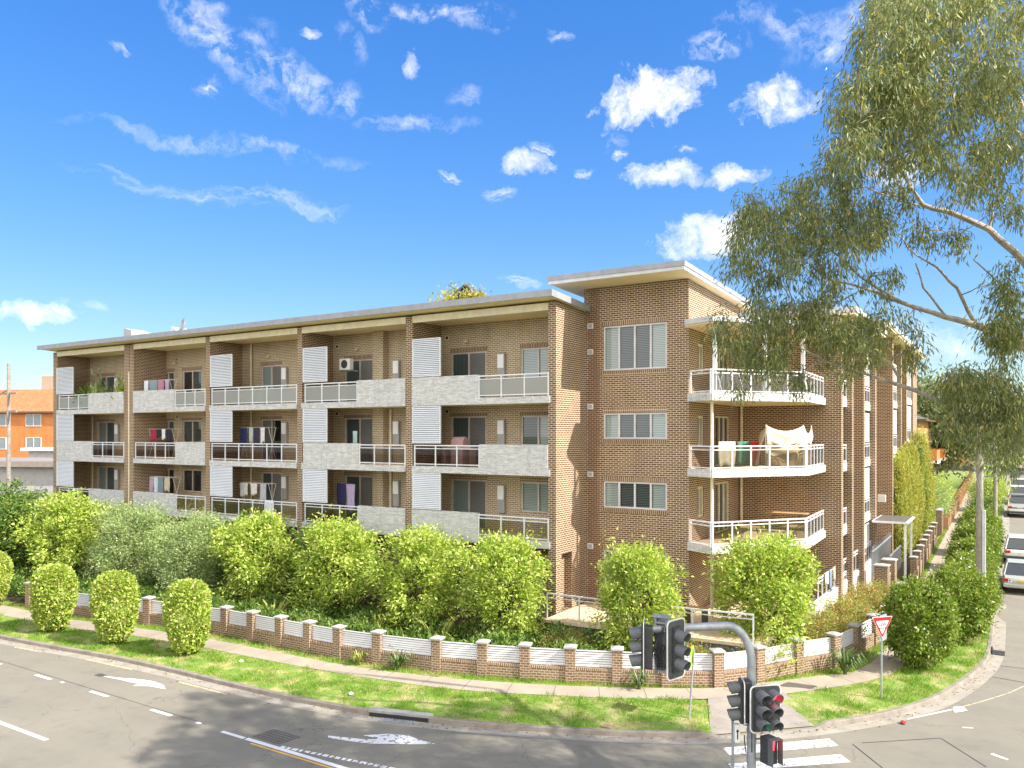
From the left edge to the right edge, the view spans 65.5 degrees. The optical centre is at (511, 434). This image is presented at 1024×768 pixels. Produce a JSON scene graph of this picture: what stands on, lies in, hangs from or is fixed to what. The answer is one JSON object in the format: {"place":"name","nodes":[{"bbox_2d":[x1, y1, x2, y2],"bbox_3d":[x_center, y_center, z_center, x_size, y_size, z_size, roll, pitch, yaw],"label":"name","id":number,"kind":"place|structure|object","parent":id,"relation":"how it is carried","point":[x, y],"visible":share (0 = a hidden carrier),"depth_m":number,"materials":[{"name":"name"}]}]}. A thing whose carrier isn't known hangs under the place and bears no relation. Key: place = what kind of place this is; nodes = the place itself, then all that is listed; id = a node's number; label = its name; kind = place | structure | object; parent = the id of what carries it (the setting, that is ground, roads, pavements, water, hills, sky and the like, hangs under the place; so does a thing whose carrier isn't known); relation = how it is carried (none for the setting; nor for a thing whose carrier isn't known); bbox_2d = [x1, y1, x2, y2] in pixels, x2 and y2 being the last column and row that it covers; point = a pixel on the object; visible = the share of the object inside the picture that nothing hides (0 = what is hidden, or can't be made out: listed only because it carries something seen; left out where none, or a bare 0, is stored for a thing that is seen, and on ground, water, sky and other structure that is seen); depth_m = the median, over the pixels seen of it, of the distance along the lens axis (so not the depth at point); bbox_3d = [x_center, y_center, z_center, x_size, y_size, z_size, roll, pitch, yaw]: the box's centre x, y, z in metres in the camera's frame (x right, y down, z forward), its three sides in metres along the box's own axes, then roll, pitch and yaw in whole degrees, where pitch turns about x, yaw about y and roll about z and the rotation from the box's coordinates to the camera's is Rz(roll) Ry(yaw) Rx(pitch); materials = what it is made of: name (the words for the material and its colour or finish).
{"place":"outdoors","nodes":[
{"label":"outdoors","id":0,"kind":"place"},
{"bbox_2d":[4,457,975,640],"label":"garden bed","id":1,"kind":"object","parent":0,"point":[10,597],"visible":0.02,"depth_m":39.58,"materials":[{"name":"soil"}]},
{"bbox_2d":[0,477,47,551],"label":"garden tree","id":2,"kind":"object","parent":1,"relation":"on","point":[16,485],"visible":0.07,"depth_m":47.87,"materials":[{"name":"green plant"}]},
{"bbox_2d":[0,489,70,576],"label":"garden tree","id":3,"kind":"object","parent":1,"relation":"on","point":[16,508],"visible":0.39,"depth_m":43.95,"materials":[{"name":"green plant"}]},
{"bbox_2d":[1,482,114,579],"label":"garden tree","id":4,"kind":"object","parent":1,"relation":"on","point":[73,513],"visible":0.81,"depth_m":42.13,"materials":[{"name":"green plant"}]},
{"bbox_2d":[74,495,183,588],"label":"garden tree","id":5,"kind":"object","parent":1,"relation":"on","point":[102,554],"visible":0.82,"depth_m":40.13,"materials":[{"name":"green plant"}]},
{"bbox_2d":[141,505,232,593],"bbox_3d":[-15.501,5.810,38.789,4.703,4.705,4.898,0,0,35],"label":"garden tree","id":6,"kind":"object","parent":1,"relation":"on","point":[195,568],"visible":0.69,"depth_m":37.95,"materials":[{"name":"green plant"}]},
{"bbox_2d":[201,502,301,603],"bbox_3d":[-11.633,5.694,36.826,5.018,5.058,4.658,0,0,-11],"label":"garden tree","id":7,"kind":"object","parent":1,"relation":"on","point":[270,533],"visible":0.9,"depth_m":36.17,"materials":[{"name":"green plant"}]},
{"bbox_2d":[214,510,289,597],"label":"garden tree","id":8,"kind":"object","parent":1,"relation":"on","point":[226,566],"visible":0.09,"depth_m":38.33,"materials":[{"name":"green plant"}]},
{"bbox_2d":[8,564,624,651],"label":"undergrowth","id":9,"kind":"object","parent":1,"relation":"on","point":[414,630],"visible":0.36,"depth_m":31.54,"materials":[{"name":"green plant"}]},
{"bbox_2d":[279,518,371,608],"bbox_3d":[-8.528,6.055,36.883,4.298,4.514,3.931,0,0,-20],"label":"garden tree","id":10,"kind":"object","parent":1,"relation":"on","point":[302,544],"visible":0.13,"depth_m":36.20,"materials":[{"name":"green plant"}]},
{"bbox_2d":[273,504,383,617],"bbox_3d":[-7.608,5.673,34.862,5.110,5.108,4.570,0,0,29],"label":"garden tree","id":11,"kind":"object","parent":1,"relation":"on","point":[331,537],"visible":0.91,"depth_m":33.88,"materials":[{"name":"green plant"}]},
{"bbox_2d":[353,517,480,635],"bbox_3d":[-3.825,5.766,32.525,5.246,4.906,4.870,0,0,-42],"label":"garden tree","id":12,"kind":"object","parent":1,"relation":"on","point":[427,560],"visible":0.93,"depth_m":31.70,"materials":[{"name":"green plant"}]},
{"bbox_2d":[6,522,951,687],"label":"fence foot grass","id":13,"kind":"structure","parent":1,"relation":"on","point":[440,673],"depth_m":28.52,"materials":[{"name":"green plant"}]},
{"bbox_2d":[448,524,559,642],"bbox_3d":[-0.236,5.747,30.231,4.416,4.847,3.997,0,0,-4],"label":"garden tree","id":14,"kind":"object","parent":1,"relation":"on","point":[495,558],"visible":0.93,"depth_m":29.73,"materials":[{"name":"green plant"}]},
{"bbox_2d":[536,626,592,648],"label":"photinia bush","id":15,"kind":"object","parent":1,"relation":"on","point":[570,636],"visible":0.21,"depth_m":28.74,"materials":[{"name":"green plant"}]},
{"bbox_2d":[579,527,693,651],"bbox_3d":[4.466,5.771,28.455,4.028,4.795,3.590,0,0,16],"label":"garden tree","id":16,"kind":"object","parent":1,"relation":"on","point":[647,579],"visible":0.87,"depth_m":27.82,"materials":[{"name":"green plant"}]},
{"bbox_2d":[722,627,794,672],"bbox_3d":[8.507,7.503,27.916,2.648,1.427,2.481,0,0,6],"label":"photinia bush","id":17,"kind":"object","parent":1,"relation":"on","point":[764,644],"visible":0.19,"depth_m":27.37,"materials":[{"name":"green plant"}]},
{"bbox_2d":[698,521,825,670],"bbox_3d":[9.111,5.673,29.071,4.389,5.108,4.849,0,0,31],"label":"garden tree","id":18,"kind":"object","parent":1,"relation":"on","point":[746,583],"visible":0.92,"depth_m":28.37,"materials":[{"name":"green plant"}]},
{"bbox_2d":[782,612,842,643],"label":"photinia bush","id":19,"kind":"object","parent":1,"relation":"on","point":[818,635],"visible":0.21,"depth_m":29.44,"materials":[{"name":"brown plant"}]},
{"bbox_2d":[808,599,876,654],"bbox_3d":[12.215,7.351,30.715,3.271,1.763,3.064,0,0,32],"label":"photinia bush","id":20,"kind":"object","parent":1,"relation":"on","point":[836,620],"visible":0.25,"depth_m":30.41,"materials":[{"name":"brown plant"}]},
{"bbox_2d":[824,592,881,627],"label":"photinia bush","id":21,"kind":"object","parent":1,"relation":"on","point":[838,606],"visible":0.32,"depth_m":32.44,"materials":[{"name":"green plant"}]},
{"bbox_2d":[833,585,889,617],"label":"photinia bush","id":22,"kind":"object","parent":1,"relation":"on","point":[862,597],"visible":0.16,"depth_m":34.35,"materials":[{"name":"brown plant"}]},
{"bbox_2d":[847,575,893,607],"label":"photinia bush","id":23,"kind":"object","parent":1,"relation":"on","point":[871,588],"visible":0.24,"depth_m":36.60,"materials":[{"name":"brown plant"}]},
{"bbox_2d":[873,557,897,591],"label":"gate pillars","id":24,"kind":"structure","parent":1,"relation":"on","point":[886,568],"depth_m":38.85,"materials":[{"name":"red brick"}]},
{"bbox_2d":[893,452,911,560],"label":"cypress","id":25,"kind":"object","parent":1,"relation":"on","point":[901,505],"visible":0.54,"depth_m":48.50,"materials":[{"name":"green plant"}]},
{"bbox_2d":[895,444,915,555],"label":"cypress","id":26,"kind":"object","parent":1,"relation":"on","point":[907,474],"visible":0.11,"depth_m":50.06,"materials":[{"name":"green plant"}]},
{"bbox_2d":[900,442,918,550],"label":"cypress","id":27,"kind":"object","parent":1,"relation":"on","point":[913,487],"visible":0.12,"depth_m":51.59,"materials":[{"name":"green plant"}]},
{"bbox_2d":[902,438,921,545],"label":"cypress","id":28,"kind":"object","parent":1,"relation":"on","point":[914,465],"visible":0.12,"depth_m":53.10,"materials":[{"name":"green plant"}]},
{"bbox_2d":[910,438,925,543],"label":"cypress","id":29,"kind":"object","parent":1,"relation":"on","point":[919,474],"visible":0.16,"depth_m":54.37,"materials":[{"name":"green plant"}]},
{"bbox_2d":[909,424,938,533],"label":"cypress","id":30,"kind":"object","parent":1,"relation":"on","point":[928,481],"visible":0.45,"depth_m":57.53,"materials":[{"name":"green plant"}]},
{"bbox_2d":[0,475,984,698],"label":"footpath","id":31,"kind":"structure","parent":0,"point":[870,671],"depth_m":27.20,"materials":[{"name":"beige concrete"}]},
{"bbox_2d":[0,451,1023,767],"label":"road","id":32,"kind":"structure","parent":0,"point":[58,711],"depth_m":22.33,"materials":[{"name":"grey asphalt"}]},
{"bbox_2d":[1,529,1005,740],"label":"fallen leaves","id":33,"kind":"object","parent":32,"relation":"on","point":[620,704],"visible":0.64,"depth_m":24.80,"materials":[{"name":"brown plant"}]},
{"bbox_2d":[0,465,1020,737],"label":"kerb","id":34,"kind":"structure","parent":32,"relation":"on","point":[962,681],"depth_m":24.44,"materials":[{"name":"concrete"}]},
{"bbox_2d":[0,466,1022,743],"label":"gutter","id":35,"kind":"object","parent":32,"relation":"on","point":[992,666],"visible":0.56,"depth_m":24.49,"materials":[{"name":"concrete"}]},
{"bbox_2d":[368,707,432,724],"bbox_3d":[-3.391,8.394,23.678,2.000,0.188,0.640,0,0,16],"label":"kerb inlet","id":36,"kind":"object","parent":35,"relation":"on","point":[395,714],"visible":1,"depth_m":23.70,"materials":[{"name":"concrete"}]},
{"bbox_2d":[629,613,783,767],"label":"mast arm signal","id":37,"kind":"object","parent":32,"relation":"on","point":[759,709],"visible":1,"depth_m":15.65,"materials":[{"name":"metal"}]},
{"bbox_2d":[999,558,1023,589],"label":"silver sedan","id":38,"kind":"object","parent":32,"relation":"on","point":[1013,574],"visible":0.96,"depth_m":42.15,"materials":[{"name":"paint"}]},
{"bbox_2d":[1002,534,1023,560],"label":"white hatchback","id":39,"kind":"object","parent":32,"relation":"on","point":[1014,547],"visible":0.81,"depth_m":48.76,"materials":[{"name":"paint"}]},
{"bbox_2d":[1005,493,1023,515],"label":"white pickup","id":40,"kind":"object","parent":32,"relation":"on","point":[1015,505],"visible":0.95,"depth_m":69.27,"materials":[{"name":"paint"}]},
{"bbox_2d":[0,456,1023,734],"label":"verge","id":41,"kind":"structure","parent":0,"point":[502,708],"depth_m":25.71,"materials":[{"name":"green plant"}]},
{"bbox_2d":[0,550,14,603],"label":"topiary shrub","id":42,"kind":"object","parent":41,"relation":"on","point":[6,569],"visible":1,"depth_m":38.68,"materials":[{"name":"green plant"}]},
{"bbox_2d":[27,563,79,630],"bbox_3d":[-19.481,6.897,33.804,1.948,2.911,1.992,0,0,32],"label":"topiary shrub","id":43,"kind":"object","parent":41,"relation":"on","point":[53,593],"visible":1,"depth_m":33.26,"materials":[{"name":"green plant"}]},
{"bbox_2d":[88,569,140,642],"bbox_3d":[-15.899,6.868,31.828,1.952,2.970,1.909,0,0,42],"label":"topiary shrub","id":44,"kind":"object","parent":41,"relation":"on","point":[114,602],"visible":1,"depth_m":31.32,"materials":[{"name":"green plant"}]},
{"bbox_2d":[161,578,212,654],"bbox_3d":[-12.297,6.897,30.267,1.850,2.911,1.892,0,0,40],"label":"topiary shrub","id":45,"kind":"object","parent":41,"relation":"on","point":[186,608],"visible":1,"depth_m":29.74,"materials":[{"name":"green plant"}]},
{"bbox_2d":[382,645,414,669],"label":"weed clump","id":46,"kind":"object","parent":41,"relation":"on","point":[397,660],"visible":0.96,"depth_m":28.13,"materials":[{"name":"green plant"}]},
{"bbox_2d":[23,581,901,687],"bbox_3d":[-2.269,7.770,32.357,42.481,1.420,12.439,0,0,0],"label":"boundary fence","id":47,"kind":"object","parent":41,"relation":"on","point":[719,667],"visible":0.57,"depth_m":27.80,"materials":[{"name":"red brick"}]},
{"bbox_2d":[37,260,925,652],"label":"apartment building","id":48,"kind":"structure","parent":41,"relation":"on","point":[603,412],"depth_m":35.85,"materials":[{"name":"brown brick"}]},
{"bbox_2d":[98,466,113,489],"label":"glass door","id":49,"kind":"structure","parent":48,"relation":"in","point":[105,474],"depth_m":52.17,"materials":[{"name":"white"}]},
{"bbox_2d":[98,421,113,443],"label":"glass door","id":50,"kind":"structure","parent":48,"relation":"in","point":[105,430],"depth_m":52.17,"materials":[{"name":"white"}]},
{"bbox_2d":[183,469,201,491],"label":"window","id":51,"kind":"structure","parent":48,"relation":"in","point":[192,478],"depth_m":47.45,"materials":[{"name":"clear glass"}]},
{"bbox_2d":[183,420,201,441],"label":"window","id":52,"kind":"structure","parent":48,"relation":"in","point":[192,429],"depth_m":47.45,"materials":[{"name":"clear glass"}]},
{"bbox_2d":[183,370,201,391],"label":"window","id":53,"kind":"structure","parent":48,"relation":"in","point":[191,379],"depth_m":47.45,"materials":[{"name":"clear glass"}]},
{"bbox_2d":[262,472,281,503],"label":"glass door","id":54,"kind":"structure","parent":48,"relation":"in","point":[267,477],"depth_m":43.76,"materials":[{"name":"white"}]},
{"bbox_2d":[262,419,281,445],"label":"glass door","id":55,"kind":"structure","parent":48,"relation":"in","point":[265,422],"depth_m":43.78,"materials":[{"name":"black glass"}]},
{"bbox_2d":[262,365,281,403],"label":"glass door","id":56,"kind":"structure","parent":48,"relation":"in","point":[271,374],"depth_m":43.80,"materials":[{"name":"white glass"}]},
{"bbox_2d":[346,484,354,508],"bbox_3d":[-7.831,3.112,38.623,0.584,1.404,0.076,0,0,32],"label":"sheet","id":57,"kind":"object","parent":48,"relation":"hanging from","point":[350,489],"visible":0.87,"depth_m":38.63,"materials":[{"name":"fabric"}]},
{"bbox_2d":[345,475,371,508],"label":"glass door","id":58,"kind":"structure","parent":48,"relation":"in","point":[363,484],"depth_m":40.34,"materials":[{"name":"white"}]},
{"bbox_2d":[345,418,371,446],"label":"glass door","id":59,"kind":"structure","parent":48,"relation":"in","point":[363,426],"depth_m":40.34,"materials":[{"name":"white"}]},
{"bbox_2d":[345,359,371,401],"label":"glass door","id":60,"kind":"structure","parent":48,"relation":"in","point":[364,366],"depth_m":40.36,"materials":[{"name":"white glass"}]},
{"bbox_2d":[427,281,491,301],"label":"roof tree","id":61,"kind":"object","parent":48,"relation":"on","point":[470,293],"visible":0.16,"depth_m":61.01,"materials":[{"name":"yellow plant"}]},
{"bbox_2d":[443,437,476,465],"bbox_3d":[-2.321,0.750,35.529,1.500,1.280,0.540,0,0,32],"label":"covered barbecue","id":62,"kind":"object","parent":48,"relation":"on","point":[459,440],"visible":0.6,"depth_m":35.30,"materials":[{"name":"pink fabric"}]},
{"bbox_2d":[452,479,485,517],"bbox_3d":[-1.971,3.220,36.815,1.969,2.260,0.077,0,0,32],"label":"glass door","id":63,"kind":"structure","parent":48,"relation":"in","point":[468,495],"depth_m":36.77,"materials":[{"name":"white glass"}]},
{"bbox_2d":[452,416,485,448],"bbox_3d":[-1.971,0.300,36.815,1.969,2.260,0.077,0,0,32],"label":"glass door","id":64,"kind":"structure","parent":48,"relation":"in","point":[473,428],"depth_m":36.74,"materials":[{"name":"white"}]},
{"bbox_2d":[452,351,485,397],"bbox_3d":[-1.971,-2.660,36.815,1.969,2.260,0.077,0,0,32],"label":"glass door","id":65,"kind":"structure","parent":48,"relation":"in","point":[467,363],"depth_m":36.77,"materials":[{"name":"white glass"}]},
{"bbox_2d":[521,481,547,512],"bbox_3d":[1.172,2.760,34.851,1.736,1.340,0.077,0,0,32],"label":"window","id":66,"kind":"structure","parent":48,"relation":"in","point":[534,495],"depth_m":35.01,"materials":[{"name":"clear glass"}]},
{"bbox_2d":[521,415,547,444],"bbox_3d":[1.172,-0.160,34.851,1.736,1.340,0.077,0,0,32],"label":"window","id":67,"kind":"structure","parent":48,"relation":"in","point":[534,428],"depth_m":35.01,"materials":[{"name":"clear glass"}]},
{"bbox_2d":[521,347,547,376],"bbox_3d":[1.172,-3.120,34.851,1.736,1.340,0.077,0,0,32],"label":"window","id":68,"kind":"structure","parent":48,"relation":"in","point":[533,360],"depth_m":35.01,"materials":[{"name":"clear glass"}]},
{"bbox_2d":[604,322,666,370],"bbox_3d":[5.086,-3.600,32.880,2.800,1.860,0.102,0,0,32],"label":"window","id":69,"kind":"structure","parent":48,"relation":"in","point":[619,341],"depth_m":32.86,"materials":[{"name":"white glass"}]},
{"bbox_2d":[604,412,666,438],"bbox_3d":[5.086,-0.345,32.880,2.800,1.070,0.102,0,0,32],"label":"window","id":70,"kind":"structure","parent":48,"relation":"in","point":[616,425],"depth_m":32.87,"materials":[{"name":"white glass"}]},
{"bbox_2d":[604,481,666,509],"bbox_3d":[5.086,2.520,32.880,2.800,1.100,0.102,0,0,32],"label":"window","id":71,"kind":"structure","parent":48,"relation":"in","point":[617,494],"depth_m":32.86,"materials":[{"name":"white glass"}]},
{"bbox_2d":[685,605,708,623],"bbox_3d":[6.877,6.840,29.781,0.800,0.720,0.600,0,0,32],"label":"patio table","id":72,"kind":"object","parent":48,"relation":"on","point":[704,618],"visible":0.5,"depth_m":29.78,"materials":[{"name":"brown wood"}]},
{"bbox_2d":[715,481,727,525],"bbox_3d":[9.270,3.225,35.361,0.077,2.210,1.980,0,0,32],"label":"glass door","id":73,"kind":"structure","parent":48,"relation":"in","point":[721,488],"depth_m":35.57,"materials":[{"name":"beige paint"}]},
{"bbox_2d":[715,416,727,449],"bbox_3d":[9.270,0.305,35.361,0.077,2.210,1.980,0,0,32],"label":"glass door","id":74,"kind":"structure","parent":48,"relation":"in","point":[721,422],"depth_m":35.45,"materials":[{"name":"beige paint"}]},
{"bbox_2d":[717,349,727,391],"bbox_3d":[9.270,-2.655,35.361,0.077,2.210,1.980,0,0,32],"label":"glass door","id":75,"kind":"structure","parent":48,"relation":"in","point":[719,362],"depth_m":35.59,"materials":[{"name":"beige paint"}]},
{"bbox_2d":[758,424,812,467],"bbox_3d":[11.437,0.510,32.847,3.933,1.800,1.356,0,0,-28],"label":"canvas cover","id":76,"kind":"object","parent":48,"relation":"on","point":[800,436],"visible":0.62,"depth_m":32.07,"materials":[{"name":"fabric"}]},
{"bbox_2d":[708,692,813,733],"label":"kerb ramp","id":77,"kind":"structure","parent":41,"relation":"on","point":[720,721],"depth_m":23.65,"materials":[{"name":"concrete"}]},
{"bbox_2d":[822,646,867,674],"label":"agapanthus","id":78,"kind":"object","parent":41,"relation":"on","point":[844,661],"visible":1,"depth_m":27.57,"materials":[{"name":"green plant"}]},
{"bbox_2d":[872,614,891,698],"bbox_3d":[11.664,7.050,25.248,0.751,2.660,0.226,0,0,-16],"label":"give way sign","id":79,"kind":"object","parent":41,"relation":"on","point":[881,622],"visible":1,"depth_m":25.16,"materials":[{"name":"metal"}]},
{"bbox_2d":[875,568,968,669],"bbox_3d":[14.586,6.609,28.496,3.049,3.491,3.152,0,0,32],"label":"street shrub","id":80,"kind":"object","parent":41,"relation":"on","point":[924,625],"visible":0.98,"depth_m":27.86,"materials":[{"name":"green plant"}]},
{"bbox_2d":[909,522,936,581],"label":"street fence","id":81,"kind":"object","parent":41,"relation":"on","point":[919,557],"visible":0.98,"depth_m":48.11,"materials":[{"name":"red brick"}]},
{"bbox_2d":[943,472,972,529],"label":"neighbour fence","id":82,"kind":"object","parent":41,"relation":"on","point":[947,520],"visible":0.58,"depth_m":72.70,"materials":[{"name":"brick"}]},
{"bbox_2d":[920,557,1002,641],"bbox_3d":[18.048,6.718,32.241,3.202,3.332,3.310,0,0,3],"label":"street shrub","id":83,"kind":"object","parent":41,"relation":"on","point":[977,596],"visible":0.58,"depth_m":31.44,"materials":[{"name":"green plant"}]},
{"bbox_2d":[932,554,1004,608],"bbox_3d":[20.446,6.876,35.828,2.995,3.015,2.897,0,0,30],"label":"street shrub","id":84,"kind":"object","parent":41,"relation":"on","point":[969,562],"visible":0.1,"depth_m":35.36,"materials":[{"name":"green plant"}]},
{"bbox_2d":[939,548,1000,594],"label":"street shrub","id":85,"kind":"object","parent":41,"relation":"on","point":[972,553],"visible":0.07,"depth_m":38.92,"materials":[{"name":"green plant"}]},
{"bbox_2d":[942,533,1002,574],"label":"street shrub","id":86,"kind":"object","parent":41,"relation":"on","point":[963,545],"visible":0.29,"depth_m":42.14,"materials":[{"name":"green plant"}]},
{"bbox_2d":[950,406,995,621],"bbox_3d":[19.706,3.280,33.574,2.200,10.200,0.470,0,0,32],"label":"telegraph pole","id":87,"kind":"object","parent":41,"relation":"on","point":[980,537],"visible":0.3,"depth_m":33.52,"materials":[{"name":"beige paint"}]},
{"bbox_2d":[945,518,1005,564],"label":"street shrub","id":88,"kind":"object","parent":41,"relation":"on","point":[969,529],"visible":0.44,"depth_m":46.22,"materials":[{"name":"green plant"}]},
{"bbox_2d":[952,505,1008,548],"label":"street shrub","id":89,"kind":"object","parent":41,"relation":"on","point":[967,514],"visible":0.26,"depth_m":50.82,"materials":[{"name":"green plant"}]},
{"bbox_2d":[959,490,1008,515],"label":"verge shrub","id":90,"kind":"object","parent":41,"relation":"on","point":[988,501],"visible":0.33,"depth_m":65.18,"materials":[{"name":"green plant"}]},
{"bbox_2d":[959,469,1016,510],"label":"verge shrub","id":91,"kind":"object","parent":41,"relation":"on","point":[986,485],"visible":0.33,"depth_m":71.52,"materials":[{"name":"green plant"}]},
{"bbox_2d":[991,418,997,516],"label":"telegraph pole","id":92,"kind":"object","parent":41,"relation":"on","point":[995,494],"visible":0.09,"depth_m":64.01,"materials":[{"name":"beige paint"}]},
{"bbox_2d":[0,0,1023,401],"label":"sky","id":93,"kind":"structure","parent":0,"point":[204,163],"materials":[{"name":"blue"}]},
{"bbox_2d":[693,0,1023,491],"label":"gum tree","id":94,"kind":"object","parent":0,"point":[892,86],"visible":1,"depth_m":14.83,"materials":[{"name":"green plant"}]},
{"bbox_2d":[933,471,968,521],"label":"neighbour lawn","id":95,"kind":"structure","parent":0,"point":[958,481],"depth_m":99.38,"materials":[{"name":"green plant"}]},
{"bbox_2d":[930,478,961,522],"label":"lawn shrub","id":96,"kind":"object","parent":95,"relation":"on","point":[941,491],"visible":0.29,"depth_m":62.92,"materials":[{"name":"green plant"}]},
{"bbox_2d":[917,360,1023,482],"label":"park tree","id":97,"kind":"object","parent":95,"relation":"on","point":[929,409],"visible":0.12,"depth_m":88.82,"materials":[{"name":"green plant"}]},
{"label":"ground","id":98,"kind":"structure","parent":0,"visible":0},
{"bbox_2d":[0,363,16,493],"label":"power pole","id":99,"kind":"object","parent":98,"relation":"on","point":[8,447],"visible":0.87,"depth_m":61.90,"materials":[{"name":"wood"}]},
{"bbox_2d":[0,389,52,457],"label":"orange flats","id":100,"kind":"structure","parent":98,"relation":"on","point":[32,422],"depth_m":99.90,"materials":[{"name":"paint"}]},
{"bbox_2d":[0,458,52,505],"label":"grey garage","id":101,"kind":"structure","parent":98,"relation":"on","point":[36,472],"depth_m":63.83,"materials":[{"name":"concrete"}]},
{"bbox_2d":[20,447,52,457],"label":"white annexe","id":102,"kind":"structure","parent":98,"relation":"on","point":[40,452],"depth_m":76.89,"materials":[{"name":"paint"}]},
{"bbox_2d":[917,416,946,479],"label":"street flats","id":103,"kind":"structure","parent":98,"relation":"on","point":[938,457],"depth_m":80.74,"materials":[{"name":"orange brick"}]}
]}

